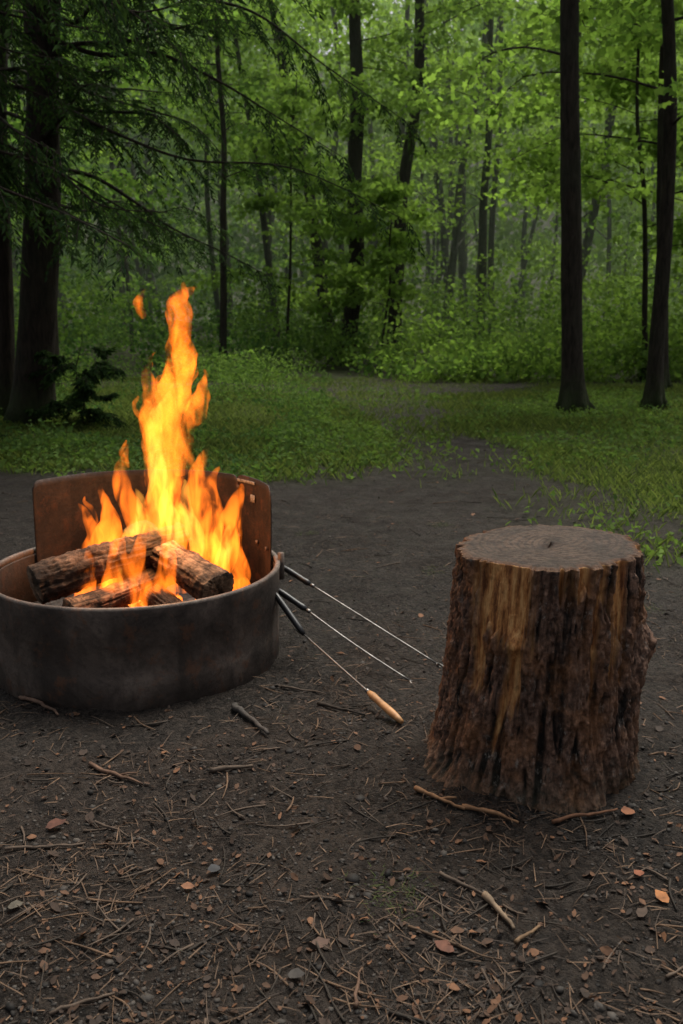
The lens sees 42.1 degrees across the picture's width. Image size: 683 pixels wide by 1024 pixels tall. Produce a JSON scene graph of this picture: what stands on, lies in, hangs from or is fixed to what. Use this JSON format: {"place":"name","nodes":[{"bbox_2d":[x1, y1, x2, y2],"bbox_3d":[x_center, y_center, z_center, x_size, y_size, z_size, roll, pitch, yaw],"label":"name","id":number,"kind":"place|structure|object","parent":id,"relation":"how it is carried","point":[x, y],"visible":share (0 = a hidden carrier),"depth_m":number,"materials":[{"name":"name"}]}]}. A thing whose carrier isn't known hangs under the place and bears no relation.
{"place":"outdoors","nodes":[
{"label":"outdoors","id":0,"kind":"place"},
{"bbox_2d":[0,19,682,1023],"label":"ground","id":1,"kind":"structure","parent":0,"point":[382,587],"depth_m":2.25,"materials":[{"name":"brown soil"}]},
{"bbox_2d":[18,696,58,714],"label":"fallen stick","id":2,"kind":"object","parent":1,"relation":"on","point":[37,701],"visible":1,"depth_m":2.81,"materials":[{"name":"brown wood"}]},
{"bbox_2d":[5,842,84,850],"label":"fallen stick","id":3,"kind":"object","parent":1,"relation":"on","point":[40,846],"visible":1,"depth_m":2.04,"materials":[{"name":"brown wood"}]},
{"bbox_2d":[49,992,114,1015],"bbox_3d":[-0.462,0.874,1.580,0.115,0.011,0.012,-5,13,-22],"label":"fallen stick","id":4,"kind":"object","parent":1,"relation":"on","point":[63,1007],"visible":1,"depth_m":1.58,"materials":[{"name":"brown wood"}]},
{"bbox_2d":[22,334,143,433],"bbox_3d":[-2.841,-1.328,10.125,1.640,1.384,1.262,0,12,0],"label":"hemlock sapling","id":5,"kind":"object","parent":1,"relation":"on","point":[85,382],"visible":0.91,"depth_m":9.86,"materials":[{"name":"green plant"}]},
{"bbox_2d":[7,0,196,376],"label":"tree","id":6,"kind":"object","parent":1,"relation":"on","point":[115,173],"visible":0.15,"depth_m":18.65,"materials":[{"name":"green plant"}]},
{"bbox_2d":[94,820,128,836],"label":"fallen stick","id":7,"kind":"object","parent":1,"relation":"on","point":[107,826],"visible":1,"depth_m":2.12,"materials":[{"name":"brown wood"}]},
{"bbox_2d":[88,761,142,784],"bbox_3d":[-0.598,0.696,2.375,0.198,0.016,0.036,7,14,29],"label":"fallen stick","id":8,"kind":"object","parent":1,"relation":"on","point":[100,769],"visible":1,"depth_m":2.37,"materials":[{"name":"brown wood"}]},
{"bbox_2d":[0,0,241,417],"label":"hemlock tree","id":9,"kind":"object","parent":1,"relation":"on","point":[7,344],"visible":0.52,"depth_m":10.54,"materials":[{"name":"green plant"}]},
{"bbox_2d":[8,0,237,391],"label":"hemlock tree","id":10,"kind":"object","parent":1,"relation":"on","point":[101,68],"visible":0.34,"depth_m":14.09,"materials":[{"name":"green plant"}]},
{"bbox_2d":[0,470,283,710],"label":"fire ring","id":11,"kind":"object","parent":1,"relation":"on","point":[55,653],"visible":0.8,"depth_m":2.94,"materials":[{"name":"metal"}]},
{"bbox_2d":[62,566,175,607],"bbox_3d":[-0.757,0.274,3.069,0.110,0.148,0.419,12,17,43],"label":"firewood log","id":12,"kind":"object","parent":11,"relation":"in","point":[133,588],"visible":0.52,"depth_m":3.04,"materials":[{"name":"brown wood"}]},
{"bbox_2d":[27,522,191,604],"bbox_3d":[-0.805,0.176,3.120,0.575,0.215,0.156,-8,15,-33],"label":"firewood log","id":13,"kind":"object","parent":12,"relation":"on","point":[54,578],"visible":0.94,"depth_m":3.04,"materials":[{"name":"brown wood"}]},
{"bbox_2d":[115,569,183,605],"bbox_3d":[-0.701,0.261,3.167,0.106,0.148,0.562,-9,15,-35],"label":"firewood log","id":14,"kind":"object","parent":11,"relation":"in","point":[157,594],"visible":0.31,"depth_m":3.04,"materials":[{"name":"brown wood"}]},
{"bbox_2d":[128,594,195,606],"bbox_3d":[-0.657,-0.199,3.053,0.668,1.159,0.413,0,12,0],"label":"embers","id":15,"kind":"object","parent":11,"relation":"in","point":[139,603],"visible":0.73,"depth_m":3.14},
{"bbox_2d":[119,520,233,598],"bbox_3d":[-0.591,0.177,3.141,0.518,0.225,0.144,12,17,43],"label":"firewood log","id":16,"kind":"object","parent":11,"relation":"in","point":[193,574],"visible":0.71,"depth_m":3.03,"materials":[{"name":"brown wood"}]},
{"bbox_2d":[275,592,403,723],"bbox_3d":[-0.023,0.448,2.899,0.046,0.222,0.756,-8,15,-33],"label":"roasting fork","id":17,"kind":"object","parent":11,"relation":"attached to","point":[390,711],"visible":0.98,"depth_m":2.88,"materials":[{"name":"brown wood"}]},
{"bbox_2d":[279,588,412,682],"bbox_3d":[0.017,0.435,3.097,0.616,0.262,0.025,8,14,32],"label":"roasting fork","id":18,"kind":"object","parent":11,"relation":"attached to","point":[292,600],"visible":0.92,"depth_m":3.16,"materials":[{"name":"metal"}]},
{"bbox_2d":[284,565,443,667],"bbox_3d":[0.073,0.382,3.268,0.725,0.291,0.024,7,14,30],"label":"roasting fork","id":19,"kind":"object","parent":11,"relation":"attached to","point":[297,576],"visible":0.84,"depth_m":3.33,"materials":[{"name":"metal"}]},
{"bbox_2d":[0,0,324,302],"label":"hemlock tree","id":20,"kind":"object","parent":1,"relation":"on","point":[12,170],"visible":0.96,"depth_m":7.38,"materials":[{"name":"green plant"}]},
{"bbox_2d":[186,926,231,951],"bbox_3d":[-0.264,0.840,1.752,0.101,0.015,0.019,-9,15,-36],"label":"fallen stick","id":21,"kind":"object","parent":1,"relation":"on","point":[200,943],"visible":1,"depth_m":1.74,"materials":[{"name":"brown wood"}]},
{"bbox_2d":[0,0,429,428],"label":"hemlock tree","id":22,"kind":"object","parent":1,"relation":"on","point":[38,300],"visible":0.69,"depth_m":9.46,"materials":[{"name":"green plant"}]},
{"bbox_2d":[107,0,337,364],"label":"beech tree","id":23,"kind":"object","parent":1,"relation":"on","point":[223,275],"visible":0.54,"depth_m":21.25,"materials":[{"name":"green plant"}]},
{"bbox_2d":[209,764,252,772],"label":"fallen stick","id":24,"kind":"object","parent":1,"relation":"on","point":[219,768],"visible":1,"depth_m":2.37,"materials":[{"name":"wood"}]},
{"bbox_2d":[231,702,268,734],"bbox_3d":[-0.276,0.624,2.667,0.029,0.033,0.257,-7,14,-29],"label":"fallen stick","id":25,"kind":"object","parent":1,"relation":"on","point":[240,710],"visible":1,"depth_m":2.68,"materials":[{"name":"wood"}]},
{"bbox_2d":[152,0,363,354],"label":"beech tree","id":26,"kind":"object","parent":1,"relation":"on","point":[266,246],"visible":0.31,"depth_m":26.09,"materials":[{"name":"green plant"}]},
{"bbox_2d":[194,0,344,355],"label":"maple tree","id":27,"kind":"object","parent":1,"relation":"on","point":[258,75],"visible":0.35,"depth_m":25.18,"materials":[{"name":"green plant"}]},
{"bbox_2d":[181,77,383,364],"bbox_3d":[-1.035,-7.285,22.511,4.597,7.127,5.377,-9,15,-35],"label":"young maple tree","id":28,"kind":"object","parent":1,"relation":"on","point":[289,100],"visible":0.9,"depth_m":21.88,"materials":[{"name":"green plant"}]},
{"bbox_2d":[280,684,325,694],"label":"fallen stick","id":29,"kind":"object","parent":1,"relation":"on","point":[289,687],"visible":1,"depth_m":2.90,"materials":[{"name":"brown wood"}]},
{"bbox_2d":[299,892,354,902],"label":"fallen stick","id":30,"kind":"object","parent":1,"relation":"on","point":[317,897],"visible":1,"depth_m":1.84,"materials":[{"name":"brown wood"}]},
{"bbox_2d":[317,701,364,715],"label":"fallen stick","id":31,"kind":"object","parent":1,"relation":"on","point":[320,703],"visible":1,"depth_m":2.73,"materials":[{"name":"brown wood"}]},
{"bbox_2d":[0,406,682,1023],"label":"fallen leaves","id":32,"kind":"object","parent":1,"relation":"on","point":[448,946],"visible":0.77,"depth_m":1.79,"materials":[{"name":"brown plant"}]},
{"bbox_2d":[0,416,682,1023],"bbox_3d":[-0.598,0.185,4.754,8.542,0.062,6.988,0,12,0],"label":"twig litter","id":33,"kind":"object","parent":1,"relation":"on","point":[278,972],"visible":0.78,"depth_m":1.84,"materials":[{"name":"brown plant"}]},
{"bbox_2d":[8,0,678,351],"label":"distant tree trunks","id":34,"kind":"object","parent":1,"relation":"on","point":[458,246],"visible":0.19,"depth_m":36.18,"materials":[{"name":"grey plant"}]},
{"bbox_2d":[7,0,682,327],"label":"distant foliage","id":35,"kind":"object","parent":1,"relation":"on","point":[314,29],"visible":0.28,"depth_m":38.05,"materials":[{"name":"green plant"}]},
{"bbox_2d":[13,233,682,383],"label":"undergrowth shrubs","id":36,"kind":"object","parent":1,"relation":"on","point":[463,357],"visible":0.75,"depth_m":21.30,"materials":[{"name":"green plant"}]},
{"bbox_2d":[353,967,361,1008],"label":"fallen stick","id":37,"kind":"object","parent":1,"relation":"on","point":[355,1004],"visible":1,"depth_m":1.60,"materials":[{"name":"brown wood"}]},
{"bbox_2d":[298,173,443,365],"bbox_3d":[0.622,-5.830,21.519,3.409,4.644,3.993,0,12,0],"label":"young maple tree","id":38,"kind":"object","parent":1,"relation":"on","point":[380,190],"visible":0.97,"depth_m":21.29,"materials":[{"name":"green plant"}]},
{"bbox_2d":[314,0,463,365],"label":"maple tree","id":39,"kind":"object","parent":1,"relation":"on","point":[352,9],"visible":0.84,"depth_m":22.12,"materials":[{"name":"green plant"}]},
{"bbox_2d":[293,0,558,357],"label":"maple tree","id":40,"kind":"object","parent":1,"relation":"on","point":[406,163],"visible":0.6,"depth_m":23.17,"materials":[{"name":"green plant"}]},
{"bbox_2d":[414,785,464,809],"bbox_3d":[0.247,0.710,2.212,0.154,0.018,0.029,10,16,39],"label":"fallen stick","id":41,"kind":"object","parent":1,"relation":"on","point":[425,792],"visible":1,"depth_m":2.20,"materials":[{"name":"brown wood"}]},
{"bbox_2d":[407,925,500,959],"bbox_3d":[0.215,0.831,1.712,0.189,0.013,0.009,6,14,27],"label":"fallen stick","id":42,"kind":"object","parent":1,"relation":"on","point":[438,937],"visible":1,"depth_m":1.72,"materials":[{"name":"brown wood"}]},
{"bbox_2d":[439,871,482,894],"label":"fallen stick","id":43,"kind":"object","parent":1,"relation":"on","point":[450,878],"visible":1,"depth_m":1.90,"materials":[{"name":"brown wood"}]},
{"bbox_2d":[300,522,662,934],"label":"grass sprouts","id":44,"kind":"object","parent":1,"relation":"on","point":[415,866],"depth_m":1.88,"materials":[{"name":"green plant"}]},
{"bbox_2d":[395,0,583,348],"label":"beech tree","id":45,"kind":"object","parent":1,"relation":"on","point":[488,140],"visible":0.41,"depth_m":27.03,"materials":[{"name":"green plant"}]},
{"bbox_2d":[462,804,518,823],"bbox_3d":[0.359,0.725,2.137,0.142,0.015,0.017,6,14,25],"label":"fallen stick","id":46,"kind":"object","parent":1,"relation":"on","point":[484,810],"visible":1,"depth_m":2.14,"materials":[{"name":"brown wood"}]},
{"bbox_2d":[481,891,515,929],"bbox_3d":[0.323,0.813,1.805,0.018,0.020,0.125,-5,13,-20],"label":"fallen stick","id":47,"kind":"object","parent":1,"relation":"on","point":[487,897],"visible":1,"depth_m":1.81,"materials":[{"name":"beige wood"}]},
{"bbox_2d":[514,925,540,944],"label":"fallen stick","id":48,"kind":"object","parent":1,"relation":"on","point":[521,937],"visible":1,"depth_m":1.72,"materials":[{"name":"beige wood"}]},
{"bbox_2d":[398,0,678,413],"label":"maple tree","id":49,"kind":"object","parent":1,"relation":"on","point":[573,388],"visible":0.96,"depth_m":11.48,"materials":[{"name":"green plant"}]},
{"bbox_2d":[423,524,656,813],"bbox_3d":[0.498,0.401,2.358,0.704,0.659,0.669,0,12,0],"label":"tree stump","id":50,"kind":"object","parent":1,"relation":"on","point":[550,648],"visible":0.98,"depth_m":2.18,"materials":[{"name":"brown wood"}]},
{"bbox_2d":[407,0,682,410],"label":"maple tree","id":51,"kind":"object","parent":1,"relation":"on","point":[654,387],"visible":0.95,"depth_m":11.82,"materials":[{"name":"green plant"}]},
{"bbox_2d":[474,0,682,380],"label":"young maple tree","id":52,"kind":"object","parent":1,"relation":"on","point":[551,176],"visible":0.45,"depth_m":16.82,"materials":[{"name":"green plant"}]},
{"bbox_2d":[485,3,682,222],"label":"maple tree","id":53,"kind":"object","parent":1,"relation":"on","point":[602,208],"visible":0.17,"depth_m":19.91,"materials":[{"name":"green plant"}]},
{"bbox_2d":[551,808,617,823],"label":"fallen stick","id":54,"kind":"object","parent":1,"relation":"on","point":[559,820],"visible":1,"depth_m":2.13,"materials":[{"name":"brown wood"}]},
{"bbox_2d":[487,0,682,389],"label":"maple tree","id":55,"kind":"object","parent":1,"relation":"on","point":[658,46],"visible":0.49,"depth_m":14.74,"materials":[{"name":"green plant"}]},
{"bbox_2d":[493,0,682,199],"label":"maple tree","id":56,"kind":"object","parent":1,"relation":"on","point":[526,118],"visible":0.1,"depth_m":24.92,"materials":[{"name":"green plant"}]},
{"bbox_2d":[665,966,682,978],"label":"fallen stick","id":57,"kind":"object","parent":1,"relation":"on","point":[670,974],"visible":1,"depth_m":1.65,"materials":[{"name":"brown wood"}]},
{"bbox_2d":[0,346,682,573],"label":"grass","id":58,"kind":"structure","parent":0,"point":[137,413],"depth_m":9.33,"materials":[{"name":"green plant"}]},
{"bbox_2d":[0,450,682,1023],"bbox_3d":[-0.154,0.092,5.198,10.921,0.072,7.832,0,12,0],"label":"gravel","id":59,"kind":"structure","parent":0,"point":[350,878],"depth_m":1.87,"materials":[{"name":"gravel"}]},
{"bbox_2d":[155,0,594,53],"label":"sky","id":60,"kind":"structure","parent":0,"point":[391,12],"materials":[{"name":"white"}]}
]}

